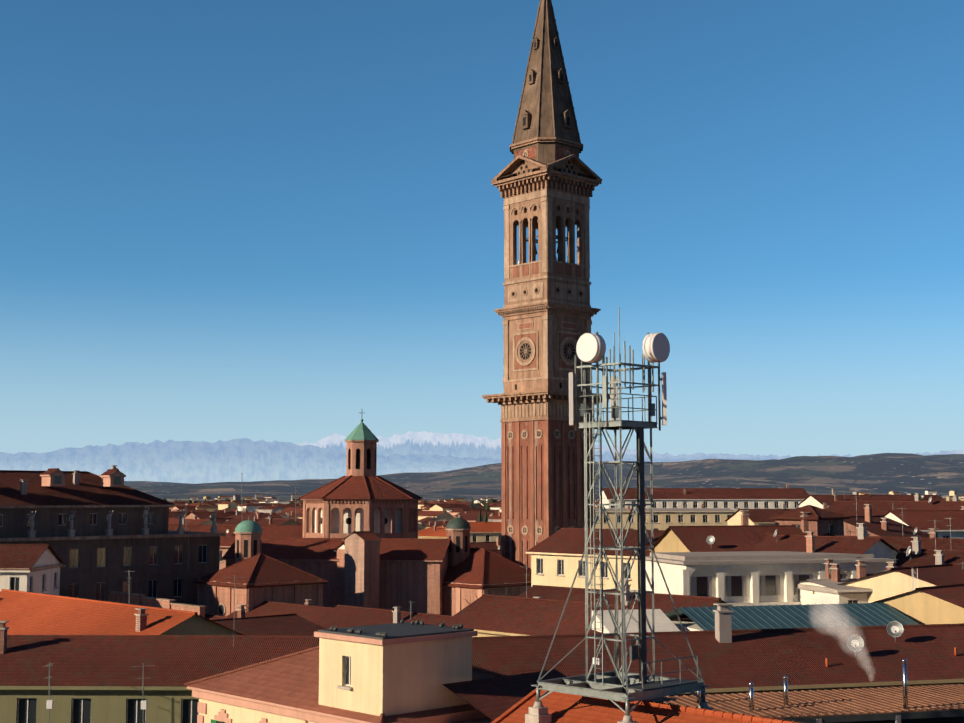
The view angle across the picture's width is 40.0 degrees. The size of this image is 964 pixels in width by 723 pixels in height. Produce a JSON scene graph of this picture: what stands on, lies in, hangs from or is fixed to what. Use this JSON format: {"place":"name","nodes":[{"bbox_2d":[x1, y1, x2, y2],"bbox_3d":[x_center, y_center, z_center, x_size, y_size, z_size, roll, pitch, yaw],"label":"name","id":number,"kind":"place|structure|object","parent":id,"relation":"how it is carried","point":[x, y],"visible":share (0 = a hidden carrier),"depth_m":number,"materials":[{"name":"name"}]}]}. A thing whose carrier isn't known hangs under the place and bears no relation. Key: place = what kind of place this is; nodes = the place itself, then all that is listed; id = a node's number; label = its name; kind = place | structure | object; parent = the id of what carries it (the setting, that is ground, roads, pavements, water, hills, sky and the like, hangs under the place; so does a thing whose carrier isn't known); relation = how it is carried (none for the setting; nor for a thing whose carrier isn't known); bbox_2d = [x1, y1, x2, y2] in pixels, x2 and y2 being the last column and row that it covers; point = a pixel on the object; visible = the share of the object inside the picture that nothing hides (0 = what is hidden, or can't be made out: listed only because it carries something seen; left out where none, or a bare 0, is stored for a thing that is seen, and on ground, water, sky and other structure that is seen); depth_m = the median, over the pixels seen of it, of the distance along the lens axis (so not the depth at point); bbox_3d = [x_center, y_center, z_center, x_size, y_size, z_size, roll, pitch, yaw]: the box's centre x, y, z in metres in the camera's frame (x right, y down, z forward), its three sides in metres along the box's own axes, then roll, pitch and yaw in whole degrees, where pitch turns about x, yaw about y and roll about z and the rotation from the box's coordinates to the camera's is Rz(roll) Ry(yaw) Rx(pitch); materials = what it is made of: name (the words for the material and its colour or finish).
{"place":"outdoors","nodes":[
{"label":"outdoors","id":0,"kind":"place"},
{"bbox_2d":[0,589,243,634],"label":"tiled roof","id":1,"kind":"structure","parent":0,"point":[26,613],"depth_m":96.88,"materials":[{"name":"terracotta roof tiles"},{"name":"brick"}]},
{"bbox_2d":[334,531,381,608],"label":"buttress","id":2,"kind":"structure","parent":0,"point":[358,568],"depth_m":174.78,"materials":[{"name":"brown brick"}]},
{"bbox_2d":[0,0,963,456],"label":"sky","id":3,"kind":"structure","parent":0,"point":[223,220],"materials":[{"name":"blue"}]},
{"bbox_2d":[124,453,963,502],"bbox_3d":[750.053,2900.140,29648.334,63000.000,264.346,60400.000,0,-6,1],"label":"hills","id":4,"kind":"structure","parent":0,"point":[887,473],"depth_m":4969.35,"materials":[{"name":"green plant"}]},
{"bbox_2d":[0,544,65,595],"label":"house","id":5,"kind":"structure","parent":4,"relation":"on","point":[34,568],"depth_m":140.07,"materials":[{"name":"white paint"}]},
{"bbox_2d":[0,465,225,604],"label":"palazzo","id":6,"kind":"structure","parent":4,"relation":"on","point":[102,534],"depth_m":164.85,"materials":[{"name":"brown"}]},
{"bbox_2d":[107,591,205,616],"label":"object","id":7,"kind":"object","parent":4,"relation":"on","point":[135,598],"visible":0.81,"depth_m":144.34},
{"bbox_2d":[0,577,318,722],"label":"long house","id":8,"kind":"structure","parent":4,"relation":"on","point":[93,679],"depth_m":74.72,"materials":[{"name":"brown tile"}]},
{"bbox_2d":[43,487,962,722],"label":"roof aerials","id":9,"kind":"object","parent":8,"relation":"on","point":[49,705],"visible":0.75,"depth_m":71.23,"materials":[{"name":"metal"}]},
{"bbox_2d":[205,614,230,619],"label":"roof","id":10,"kind":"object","parent":4,"relation":"on","point":[210,617],"visible":0.12,"depth_m":137.50,"materials":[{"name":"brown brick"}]},
{"bbox_2d":[168,518,302,569],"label":"building","id":11,"kind":"structure","parent":4,"relation":"on","point":[270,531],"depth_m":206.42,"materials":[{"name":"brown tile"}]},
{"bbox_2d":[193,553,327,615],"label":"chapel","id":12,"kind":"structure","parent":4,"relation":"on","point":[267,578],"depth_m":162.61,"materials":[{"name":"brown brick"}]},
{"bbox_2d":[234,517,262,562],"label":"turret","id":13,"kind":"object","parent":12,"relation":"on","point":[248,536],"visible":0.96,"depth_m":169.25,"materials":[{"name":"pink paint"}]},
{"bbox_2d":[212,605,324,635],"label":"roof","id":14,"kind":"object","parent":4,"relation":"on","point":[295,624],"visible":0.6,"depth_m":120.46,"materials":[{"name":"brown tile"}]},
{"bbox_2d":[227,599,332,621],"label":"roof","id":15,"kind":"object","parent":4,"relation":"on","point":[308,611],"visible":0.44,"depth_m":154.62,"materials":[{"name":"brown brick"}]},
{"bbox_2d":[171,501,482,505],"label":"town block","id":16,"kind":"structure","parent":4,"relation":"on","point":[183,503],"depth_m":1456.64,"materials":[{"name":"brown tile"}]},
{"bbox_2d":[171,507,492,529],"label":"town block","id":17,"kind":"structure","parent":4,"relation":"on","point":[223,517],"depth_m":519.29,"materials":[{"name":"brown tile"}]},
{"bbox_2d":[169,509,494,524],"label":"town block","id":18,"kind":"structure","parent":4,"relation":"on","point":[424,517],"depth_m":729.81,"materials":[{"name":"brown tile"}]},
{"bbox_2d":[169,502,495,511],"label":"town block","id":19,"kind":"structure","parent":4,"relation":"on","point":[250,507],"depth_m":1044.97,"materials":[{"name":"red tile"}]},
{"bbox_2d":[174,504,493,517],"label":"town block","id":20,"kind":"structure","parent":4,"relation":"on","point":[457,508],"depth_m":915.29,"materials":[{"name":"red tile"}]},
{"bbox_2d":[169,501,500,511],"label":"town block","id":21,"kind":"structure","parent":4,"relation":"on","point":[223,505],"depth_m":1245.82,"materials":[{"name":"beige paint"}]},
{"bbox_2d":[169,510,501,541],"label":"town block","id":22,"kind":"structure","parent":4,"relation":"on","point":[485,531],"depth_m":347.83,"materials":[{"name":"brown tile"}]},
{"bbox_2d":[221,538,450,614],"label":"cathedral nave","id":23,"kind":"structure","parent":4,"relation":"on","point":[413,569],"depth_m":179.11,"materials":[{"name":"brown brick"}]},
{"bbox_2d":[299,419,422,537],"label":"church dome","id":24,"kind":"structure","parent":23,"relation":"on","point":[360,496],"depth_m":188.58,"materials":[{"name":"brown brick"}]},
{"bbox_2d":[216,501,498,509],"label":"town block","id":25,"kind":"structure","parent":4,"relation":"on","point":[436,502],"depth_m":1299.49,"materials":[{"name":"brown tile"}]},
{"bbox_2d":[184,619,566,722],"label":"cream house","id":26,"kind":"structure","parent":4,"relation":"on","point":[402,671],"depth_m":58.85,"materials":[{"name":"paint"}]},
{"bbox_2d":[312,605,451,628],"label":"roof","id":27,"kind":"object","parent":4,"relation":"on","point":[341,616],"visible":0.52,"depth_m":131.66,"materials":[{"name":"brown tile"}]},
{"bbox_2d":[0,438,777,483],"bbox_3d":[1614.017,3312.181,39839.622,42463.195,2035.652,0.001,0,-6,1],"label":"alps","id":28,"kind":"structure","parent":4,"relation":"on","point":[234,460],"depth_m":40108.79,"materials":[{"name":"blue stone"}]},
{"bbox_2d":[440,537,501,555],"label":"town block","id":29,"kind":"structure","parent":4,"relation":"on","point":[495,547],"depth_m":285.88,"materials":[{"name":"brown tile"}]},
{"bbox_2d":[442,548,530,615],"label":"chapel","id":30,"kind":"structure","parent":4,"relation":"on","point":[479,572],"depth_m":177.70,"materials":[{"name":"brown tile"}]},
{"bbox_2d":[445,513,470,565],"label":"turret","id":31,"kind":"object","parent":30,"relation":"on","point":[458,529],"visible":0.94,"depth_m":182.38,"materials":[{"name":"paint"}]},
{"bbox_2d":[465,586,510,603],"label":"bare trees","id":32,"kind":"object","parent":4,"relation":"on","point":[494,594],"depth_m":163.69,"materials":[{"name":"brown plant"}]},
{"bbox_2d":[488,512,501,521],"bbox_3d":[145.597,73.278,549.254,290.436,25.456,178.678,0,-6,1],"label":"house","id":33,"kind":"structure","parent":4,"relation":"on","point":[495,517],"depth_m":599.80,"materials":[{"name":"grey paint"}]},
{"bbox_2d":[482,0,609,569],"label":"bell tower","id":34,"kind":"structure","parent":4,"relation":"on","point":[546,180],"depth_m":187.55,"materials":[{"name":"brick"}]},
{"bbox_2d":[445,565,673,636],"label":"roof","id":35,"kind":"structure","parent":4,"relation":"on","point":[485,615],"depth_m":105.29,"materials":[{"name":"tile"}]},
{"bbox_2d":[164,497,959,521],"bbox_3d":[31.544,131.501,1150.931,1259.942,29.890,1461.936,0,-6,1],"label":"trees","id":36,"kind":"object","parent":4,"relation":"on","point":[486,514],"depth_m":990.65,"materials":[{"name":"green plant"}]},
{"bbox_2d":[163,499,963,503],"bbox_3d":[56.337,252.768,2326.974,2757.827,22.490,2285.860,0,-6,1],"label":"buildings","id":37,"kind":"structure","parent":4,"relation":"on","point":[489,501],"depth_m":2675.83,"materials":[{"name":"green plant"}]},
{"bbox_2d":[165,491,963,505],"bbox_3d":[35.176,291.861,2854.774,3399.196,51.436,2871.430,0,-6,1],"label":"suburbs","id":38,"kind":"object","parent":4,"relation":"on","point":[272,500],"visible":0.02,"depth_m":3877.41,"materials":[{"name":"tile"}]},
{"bbox_2d":[517,554,731,613],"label":"roof","id":39,"kind":"structure","parent":4,"relation":"on","point":[663,603],"depth_m":111.40,"materials":[{"name":"tile"}]},
{"bbox_2d":[296,431,963,459],"bbox_3d":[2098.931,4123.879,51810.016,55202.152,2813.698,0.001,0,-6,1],"label":"snowy mountains","id":40,"kind":"structure","parent":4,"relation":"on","point":[451,444],"depth_m":51972.02,"materials":[{"name":"white snow"}]},
{"bbox_2d":[491,688,804,722],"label":"roof","id":41,"kind":"structure","parent":4,"relation":"on","point":[566,708],"depth_m":52.21,"materials":[{"name":"orange tile"}]},
{"bbox_2d":[525,307,712,722],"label":"telecom mast","id":42,"kind":"object","parent":41,"relation":"on","point":[640,686],"visible":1,"depth_m":53.15,"materials":[{"name":"metal"}]},
{"bbox_2d":[595,504,735,529],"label":"building","id":43,"kind":"structure","parent":4,"relation":"on","point":[664,518],"depth_m":326.75,"materials":[{"name":"beige paint"}]},
{"bbox_2d":[597,483,808,510],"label":"building","id":44,"kind":"structure","parent":4,"relation":"on","point":[735,499],"depth_m":397.41,"materials":[{"name":"brown tile"}]},
{"bbox_2d":[649,510,831,551],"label":"house","id":45,"kind":"structure","parent":4,"relation":"on","point":[744,536],"depth_m":132.31,"materials":[{"name":"tile"}]},
{"bbox_2d":[592,602,918,632],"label":"teal roof hall","id":46,"kind":"structure","parent":4,"relation":"on","point":[697,618],"depth_m":90.94,"materials":[{"name":"white paint"}]},
{"bbox_2d":[637,551,893,605],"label":"building","id":47,"kind":"structure","parent":4,"relation":"on","point":[752,578],"depth_m":113.43,"materials":[{"name":"paint"}]},
{"bbox_2d":[724,503,826,524],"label":"building","id":48,"kind":"structure","parent":4,"relation":"on","point":[758,516],"depth_m":258.60,"materials":[{"name":"beige paint"}]},
{"bbox_2d":[646,659,963,722],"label":"tiled roof","id":49,"kind":"structure","parent":4,"relation":"on","point":[906,703],"depth_m":62.46,"materials":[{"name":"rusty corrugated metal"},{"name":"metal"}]},
{"bbox_2d":[769,505,849,535],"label":"brick tower house","id":50,"kind":"structure","parent":4,"relation":"on","point":[822,521],"depth_m":135.97,"materials":[{"name":"brown brick"}]},
{"bbox_2d":[750,497,901,558],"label":"house","id":51,"kind":"structure","parent":4,"relation":"on","point":[860,543],"depth_m":121.20,"materials":[{"name":"brown tile"}]},
{"bbox_2d":[796,558,897,604],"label":"pale block","id":52,"kind":"structure","parent":4,"relation":"on","point":[847,594],"depth_m":110.59,"materials":[{"name":"white paint"}]},
{"bbox_2d":[797,486,945,508],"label":"building","id":53,"kind":"structure","parent":4,"relation":"on","point":[818,500],"depth_m":338.61,"materials":[{"name":"brown tile"}]},
{"bbox_2d":[812,528,963,602],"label":"house","id":54,"kind":"structure","parent":4,"relation":"on","point":[892,580],"depth_m":107.37,"materials":[{"name":"beige paint"}]},
{"bbox_2d":[832,508,963,549],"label":"house","id":55,"kind":"structure","parent":4,"relation":"on","point":[929,543],"depth_m":127.08,"materials":[{"name":"brown tile"}]},
{"bbox_2d":[872,583,963,624],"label":"house","id":56,"kind":"structure","parent":4,"relation":"on","point":[942,604],"depth_m":93.53,"materials":[{"name":"paint"}]},
{"bbox_2d":[912,569,917,590],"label":"thin aerial mast","id":57,"kind":"object","parent":56,"relation":"on","point":[913,584],"visible":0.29,"depth_m":97.13,"materials":[{"name":"grey metal"}]},
{"bbox_2d":[884,506,963,538],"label":"house","id":58,"kind":"structure","parent":4,"relation":"on","point":[925,521],"depth_m":172.91,"materials":[{"name":"brown tile"}]},
{"bbox_2d":[892,518,963,568],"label":"house","id":59,"kind":"structure","parent":4,"relation":"on","point":[916,555],"depth_m":119.52,"materials":[{"name":"brown tile"}]},
{"bbox_2d":[526,528,773,591],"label":"house","id":60,"kind":"structure","parent":0,"point":[556,557],"depth_m":145.22,"materials":[{"name":"beige paint"}]},
{"bbox_2d":[472,603,963,696],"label":"long house","id":61,"kind":"structure","parent":0,"point":[730,660],"depth_m":73.70,"materials":[{"name":"tile"}]},
{"bbox_2d":[808,587,875,677],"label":"smoke plume","id":62,"kind":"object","parent":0,"point":[828,620],"depth_m":63.48,"materials":[{"name":"white"}]},
{"bbox_2d":[844,504,929,537],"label":"house","id":63,"kind":"structure","parent":0,"point":[879,525],"depth_m":149.03,"materials":[{"name":"tile"}]},
{"bbox_2d":[826,493,963,515],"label":"house","id":64,"kind":"structure","parent":0,"point":[847,508],"depth_m":191.12,"materials":[{"name":"brown tile"}]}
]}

